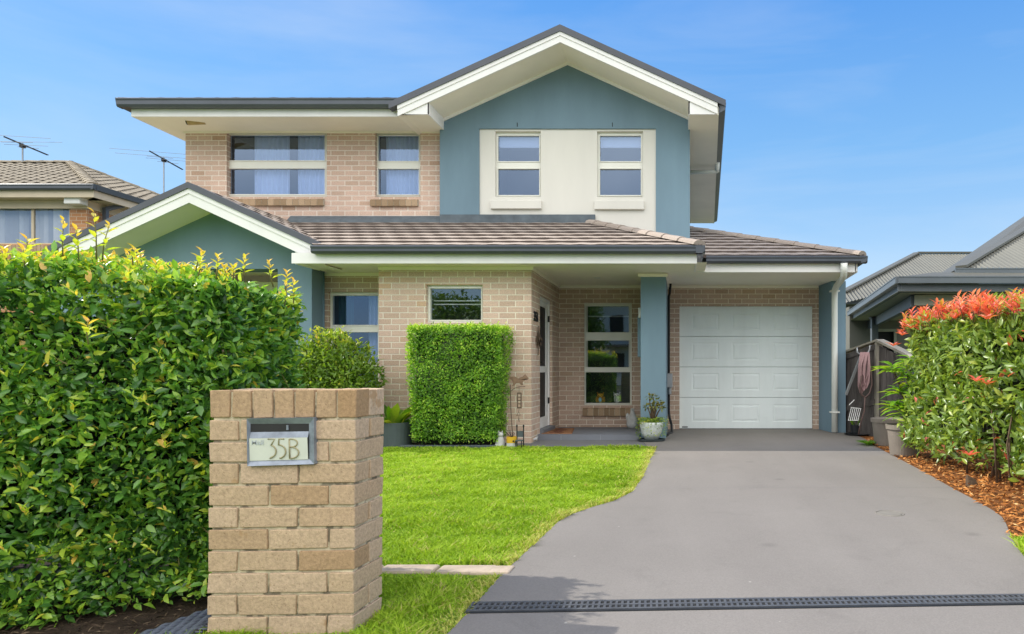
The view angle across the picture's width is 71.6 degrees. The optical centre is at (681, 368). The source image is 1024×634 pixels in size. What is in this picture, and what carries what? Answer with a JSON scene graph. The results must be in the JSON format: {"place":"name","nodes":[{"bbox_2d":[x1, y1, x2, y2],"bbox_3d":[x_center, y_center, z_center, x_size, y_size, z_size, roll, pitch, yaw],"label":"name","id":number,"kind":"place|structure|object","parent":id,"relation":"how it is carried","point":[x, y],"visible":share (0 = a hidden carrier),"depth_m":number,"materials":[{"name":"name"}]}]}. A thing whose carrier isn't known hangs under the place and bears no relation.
{"place":"outdoors","nodes":[
{"label":"outdoors","id":0,"kind":"place"},
{"bbox_2d":[0,160,159,313],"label":"neighbour house","id":1,"kind":"structure","parent":0,"point":[38,198],"depth_m":16.64,"materials":[{"name":"tile"}]},
{"bbox_2d":[0,135,50,161],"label":"tv antenna","id":2,"kind":"object","parent":1,"relation":"on","point":[22,145],"visible":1,"depth_m":20.73,"materials":[{"name":"black metal"}]},
{"bbox_2d":[0,209,69,243],"bbox_3d":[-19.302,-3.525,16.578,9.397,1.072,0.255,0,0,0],"label":"window","id":3,"kind":"structure","parent":1,"relation":"in","point":[42,224],"depth_m":16.65,"materials":[{"name":"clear glass"}]},
{"bbox_2d":[111,148,185,192],"bbox_3d":[-18.555,-5.459,23.950,2.637,4.397,0.782,0,0,-10],"label":"tv antenna","id":4,"kind":"object","parent":1,"relation":"attached to","point":[163,160],"visible":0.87,"depth_m":23.94,"materials":[{"name":"black metal"}]},
{"bbox_2d":[0,558,210,633],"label":"hedge bed","id":5,"kind":"object","parent":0,"point":[123,624],"depth_m":2.99,"materials":[{"name":"soil"}]},
{"bbox_2d":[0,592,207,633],"bbox_3d":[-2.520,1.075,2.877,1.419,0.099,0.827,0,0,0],"label":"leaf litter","id":6,"kind":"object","parent":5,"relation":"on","point":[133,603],"visible":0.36,"depth_m":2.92,"materials":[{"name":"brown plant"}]},
{"bbox_2d":[0,207,306,629],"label":"hedge","id":7,"kind":"object","parent":5,"relation":"on","point":[106,418],"visible":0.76,"depth_m":2.96,"materials":[{"name":"green plant"}]},
{"bbox_2d":[140,609,211,633],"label":"drain grate","id":8,"kind":"object","parent":5,"relation":"on","point":[194,621],"visible":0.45,"depth_m":2.77,"materials":[{"name":"plastic"}]},
{"bbox_2d":[6,443,656,633],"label":"lawn","id":9,"kind":"structure","parent":0,"point":[453,575],"depth_m":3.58,"materials":[{"name":"plant"}]},
{"bbox_2d":[207,388,383,633],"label":"letterbox pillar","id":10,"kind":"structure","parent":9,"relation":"on","point":[295,512],"depth_m":2.76,"materials":[{"name":"brick"}]},
{"bbox_2d":[285,325,387,400],"bbox_3d":[-4.738,0.247,9.234,1.553,1.666,1.060,0,0,0],"label":"shrub","id":11,"kind":"object","parent":9,"relation":"on","point":[321,365],"visible":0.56,"depth_m":9.08,"materials":[{"name":"green plant"}]},
{"bbox_2d":[382,564,439,573],"bbox_3d":[-1.464,1.088,3.671,0.298,0.044,0.135,0,0,2],"label":"edging stone","id":12,"kind":"object","parent":9,"relation":"on","point":[409,569],"visible":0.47,"depth_m":3.65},
{"bbox_2d":[435,565,495,574],"bbox_3d":[-1.151,1.088,3.660,0.298,0.044,0.135,0,0,2],"label":"edging stone","id":13,"kind":"object","parent":9,"relation":"on","point":[455,569],"visible":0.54,"depth_m":3.64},
{"bbox_2d":[469,566,514,574],"bbox_3d":[-1.010,1.088,3.649,0.214,0.044,0.135,0,0,2],"label":"edging stone","id":14,"kind":"object","parent":9,"relation":"on","point":[504,569],"visible":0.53,"depth_m":3.60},
{"bbox_2d":[506,431,516,446],"bbox_3d":[-2.311,0.959,9.304,0.147,0.241,0.141,0,0,0],"label":"yellow pot","id":15,"kind":"object","parent":9,"relation":"on","point":[510,439],"visible":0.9,"depth_m":9.25,"materials":[{"name":"ceramic"}]},
{"bbox_2d":[515,424,523,447],"bbox_3d":[-2.192,0.920,9.260,0.114,0.320,0.112,0,0,0],"label":"metal chair","id":16,"kind":"object","parent":9,"relation":"on","point":[519,433],"visible":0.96,"depth_m":9.30,"materials":[{"name":"metal"}]},
{"bbox_2d":[412,443,506,445],"bbox_3d":[-4.409,1.074,9.558,4.181,0.001,0.644,0,0,0],"label":"garden bed","id":17,"kind":"object","parent":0,"point":[456,444],"depth_m":9.80,"materials":[{"name":"soil"}]},
{"bbox_2d":[380,403,417,446],"bbox_3d":[-3.954,0.742,9.468,1.048,0.676,1.064,0,0,-31],"label":"potted plant","id":18,"kind":"object","parent":17,"relation":"on","point":[397,427],"visible":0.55,"depth_m":9.25,"materials":[{"name":"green plant"}]},
{"bbox_2d":[400,445,495,447],"bbox_3d":[-3.491,1.068,9.300,1.946,0.060,0.070,0,0,0],"label":"garden edging","id":19,"kind":"object","parent":17,"relation":"on","point":[471,446],"visible":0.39,"depth_m":9.27,"materials":[{"name":"stone"}]},
{"bbox_2d":[405,320,515,444],"bbox_3d":[-3.072,0.200,9.496,1.441,1.765,0.748,0,0,0],"label":"clipped hedge","id":20,"kind":"object","parent":17,"relation":"on","point":[457,392],"visible":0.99,"depth_m":9.26,"materials":[{"name":"green plant"}]},
{"bbox_2d":[495,430,504,445],"bbox_3d":[-2.482,0.962,9.364,0.140,0.235,0.158,0,0,0],"label":"cat statue","id":21,"kind":"object","parent":17,"relation":"on","point":[501,440],"visible":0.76,"depth_m":9.33,"materials":[{"name":"ceramic"}]},
{"bbox_2d":[0,0,1023,286],"label":"sky","id":22,"kind":"structure","parent":0,"point":[890,131],"materials":[{"name":"blue"}]},
{"bbox_2d":[517,440,646,446],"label":"path","id":23,"kind":"structure","parent":0,"point":[571,443],"depth_m":9.86,"materials":[{"name":"concrete"}]},
{"bbox_2d":[509,374,527,432],"bbox_3d":[-2.270,0.519,9.550,0.272,0.884,0.016,0,0,0],"label":"horse stake","id":24,"kind":"object","parent":23,"relation":"on","point":[515,380],"visible":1,"depth_m":9.55,"materials":[{"name":"metal"}]},
{"bbox_2d":[537,427,640,439],"bbox_3d":[-1.414,1.048,11.228,1.570,0.105,1.820,0,0,0],"label":"porch step","id":25,"kind":"object","parent":23,"relation":"on","point":[602,433],"visible":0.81,"depth_m":10.32,"materials":[{"name":"concrete"}]},
{"bbox_2d":[542,428,573,433],"bbox_3d":[-1.932,1.011,11.100,0.468,0.043,1.321,0,0,-2],"label":"doormat","id":26,"kind":"object","parent":25,"relation":"on","point":[562,431],"visible":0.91,"depth_m":10.86,"materials":[{"name":"brown fabric"}]},
{"bbox_2d":[626,408,637,427],"bbox_3d":[-0.854,0.860,11.900,0.220,0.345,0.207,0,0,0],"label":"goose statue","id":27,"kind":"object","parent":25,"relation":"on","point":[631,419],"visible":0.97,"depth_m":11.83,"materials":[{"name":"stone"}]},
{"bbox_2d":[447,429,1023,633],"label":"driveway","id":28,"kind":"structure","parent":0,"point":[722,513],"depth_m":4.09,"materials":[{"name":"concrete"}]},
{"bbox_2d":[635,393,668,441],"bbox_3d":[-0.436,0.712,10.198,0.521,0.712,0.511,0,0,0],"label":"potted plant","id":29,"kind":"object","parent":28,"relation":"on","point":[652,426],"visible":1,"depth_m":10.11,"materials":[{"name":"green plant"}]},
{"bbox_2d":[464,594,1023,613],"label":"trench drain","id":30,"kind":"object","parent":28,"relation":"on","point":[545,606],"visible":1,"depth_m":3.11,"materials":[{"name":"plastic"}]},
{"bbox_2d":[662,441,861,487],"bbox_3d":[0.959,1.074,8.457,2.953,0.001,4.623,0,0,0],"label":"driveway joint","id":31,"kind":"object","parent":28,"relation":"on","point":[840,487],"visible":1,"depth_m":6.17,"materials":[{"name":"concrete"}]},
{"bbox_2d":[844,419,868,435],"bbox_3d":[2.855,0.922,11.126,0.420,0.293,0.539,0,0,0],"label":"potted plant","id":32,"kind":"object","parent":28,"relation":"on","point":[854,430],"visible":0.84,"depth_m":11.19,"materials":[{"name":"black plant"}]},
{"bbox_2d":[875,510,904,515],"bbox_3d":[1.550,1.074,5.077,0.216,0.003,0.216,0,0,0],"label":"inspection cover","id":33,"kind":"object","parent":28,"relation":"on","point":[888,513],"visible":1,"depth_m":5.06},
{"bbox_2d":[846,217,1023,400],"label":"neighbour house","id":34,"kind":"structure","parent":0,"point":[879,302],"depth_m":15.18,"materials":[{"name":"metal"}]},
{"bbox_2d":[878,329,896,352],"bbox_3d":[5.993,-0.679,20.025,0.624,0.968,0.110,0,0,0],"label":"window","id":35,"kind":"structure","parent":34,"relation":"in","point":[886,334],"depth_m":20.08,"materials":[{"name":"black glass"}]},
{"bbox_2d":[860,436,1023,537],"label":"mulch bed","id":36,"kind":"object","parent":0,"point":[955,474],"visible":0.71,"depth_m":6.54,"materials":[{"name":"brown plant"}]},
{"bbox_2d":[856,440,875,444],"bbox_3d":[2.670,1.042,9.604,0.445,0.075,0.430,0,0,0],"label":"plant","id":37,"kind":"object","parent":36,"relation":"on","point":[869,442],"visible":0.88,"depth_m":9.61,"materials":[{"name":"green plant"}]},
{"bbox_2d":[846,339,911,436],"bbox_3d":[2.917,0.318,10.918,0.423,1.564,2.383,0,0,-21],"label":"paling fence","id":38,"kind":"object","parent":36,"relation":"on","point":[879,353],"visible":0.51,"depth_m":10.84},
{"bbox_2d":[845,355,859,394],"bbox_3d":[2.729,0.096,10.800,0.071,0.661,0.341,0,0,-44],"label":"leaning batten","id":39,"kind":"object","parent":38,"relation":"attached to","point":[851,379],"visible":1,"depth_m":10.79,"materials":[{"name":"grey wood"}]},
{"bbox_2d":[848,400,860,420],"bbox_3d":[2.712,0.643,10.659,0.237,0.328,0.130,0,0,0],"label":"wire rack","id":40,"kind":"object","parent":38,"relation":"attached to","point":[853,413],"visible":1,"depth_m":10.64,"materials":[{"name":"white metal"}]},
{"bbox_2d":[858,352,872,433],"bbox_3d":[2.858,0.382,10.623,0.234,1.282,0.095,0,0,0],"label":"garden hose","id":41,"kind":"object","parent":38,"relation":"hanging from","point":[864,360],"visible":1,"depth_m":10.59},
{"bbox_2d":[870,417,903,446],"bbox_3d":[2.891,0.883,9.586,0.452,0.383,0.452,0,0,0],"label":"plant tub","id":42,"kind":"object","parent":36,"relation":"on","point":[880,434],"visible":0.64,"depth_m":9.45,"materials":[{"name":"concrete"}]},
{"bbox_2d":[872,355,921,424],"bbox_3d":[2.825,0.451,8.550,0.839,1.271,0.696,0,0,-20],"label":"broadleaf plant","id":43,"kind":"object","parent":36,"relation":"on","point":[900,389],"visible":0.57,"depth_m":8.53,"materials":[{"name":"green plant"}]},
{"bbox_2d":[885,423,919,456],"bbox_3d":[2.773,0.883,8.487,0.452,0.383,0.452,0,0,0],"label":"plant tub","id":44,"kind":"object","parent":36,"relation":"on","point":[896,443],"visible":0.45,"depth_m":8.35,"materials":[{"name":"concrete"}]},
{"bbox_2d":[886,287,1023,488],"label":"photinia hedge","id":45,"kind":"object","parent":36,"relation":"on","point":[970,358],"visible":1,"depth_m":6.74,"materials":[{"name":"green plant"}]},
{"bbox_2d":[965,475,977,486],"bbox_3d":[2.681,1.037,6.280,0.110,0.126,0.089,0,0,6],"label":"bark block","id":46,"kind":"object","parent":36,"relation":"on","point":[970,480],"depth_m":6.25,"materials":[{"name":"brown wood"}]},
{"bbox_2d":[1002,532,1023,554],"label":"grass","id":47,"kind":"structure","parent":0,"point":[1019,545],"depth_m":4.14,"materials":[{"name":"green plant"}]},
{"label":"ground","id":48,"kind":"structure","parent":0,"visible":0},
{"bbox_2d":[48,24,867,442],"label":"house","id":49,"kind":"structure","parent":48,"relation":"on","point":[558,184],"depth_m":11.55,"materials":[{"name":"brick"}]},
{"bbox_2d":[229,133,326,196],"bbox_3d":[-6.976,-3.514,12.219,1.741,1.142,0.912,0,0,0],"label":"window","id":50,"kind":"structure","parent":49,"relation":"in","point":[261,164],"depth_m":11.91,"materials":[{"name":"glass"}]},
{"bbox_2d":[330,292,378,384],"bbox_3d":[-4.919,-0.200,11.054,1.066,1.978,0.912,0,0,0],"label":"window","id":51,"kind":"structure","parent":49,"relation":"in","point":[358,311],"depth_m":10.81,"materials":[{"name":"glass"}]},
{"bbox_2d":[377,133,419,196],"bbox_3d":[-4.883,-3.514,12.219,0.795,1.142,0.912,0,0,0],"label":"window","id":52,"kind":"structure","parent":49,"relation":"in","point":[398,154],"depth_m":11.91,"materials":[{"name":"glass"}]},
{"bbox_2d":[428,285,482,322],"bbox_3d":[-3.304,-0.951,10.404,0.835,0.565,0.912,0,0,0],"label":"window","id":53,"kind":"structure","parent":49,"relation":"in","point":[446,303],"depth_m":10.69,"materials":[{"name":"glass"}]},
{"bbox_2d":[496,132,540,196],"bbox_3d":[-2.782,-3.487,12.082,0.781,1.111,0.912,0,0,0],"label":"window","id":54,"kind":"structure","parent":49,"relation":"in","point":[518,154],"depth_m":11.99,"materials":[{"name":"glass"}]},
{"bbox_2d":[537,326,541,354],"bbox_3d":[-2.134,-0.426,10.271,0.049,0.451,0.363,0,0,0],"label":"wall art","id":55,"kind":"object","parent":49,"relation":"attached to","point":[539,339],"depth_m":10.25,"materials":[{"name":"metal"}]},
{"bbox_2d":[540,296,549,427],"bbox_3d":[-2.215,-0.095,11.000,0.132,2.090,1.000,0,0,0],"label":"front door","id":56,"kind":"structure","parent":49,"relation":"in","point":[544,303],"depth_m":11.25,"materials":[{"name":"white metal"}]},
{"bbox_2d":[596,392,604,402],"bbox_3d":[-1.449,0.515,12.261,0.169,0.198,0.084,0,0,0],"label":"owl ornament","id":57,"kind":"object","parent":49,"relation":"on","point":[600,398],"visible":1,"depth_m":12.24,"materials":[{"name":"orange paint"}]},
{"bbox_2d":[584,303,631,404],"bbox_3d":[-1.309,-0.265,12.644,0.865,1.841,0.912,0,0,0],"label":"window","id":58,"kind":"structure","parent":49,"relation":"in","point":[607,326],"depth_m":13.10,"materials":[{"name":"glass"}]},
{"bbox_2d":[612,392,620,402],"bbox_3d":[-1.155,0.515,12.261,0.169,0.198,0.084,0,0,0],"label":"owl ornament","id":59,"kind":"object","parent":49,"relation":"on","point":[616,398],"visible":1,"depth_m":12.24,"materials":[{"name":"white paint"}]},
{"bbox_2d":[598,132,642,196],"bbox_3d":[-1.041,-3.487,12.082,0.781,1.111,0.912,0,0,0],"label":"window","id":60,"kind":"structure","parent":49,"relation":"in","point":[620,154],"depth_m":12.41,"materials":[{"name":"glass"}]},
{"bbox_2d":[679,306,811,428],"bbox_3d":[1.159,-0.020,12.250,2.376,2.199,0.070,0,0,0],"label":"garage door","id":61,"kind":"structure","parent":49,"relation":"in","point":[741,367],"depth_m":12.22,"materials":[{"name":"white metal"}]}
]}

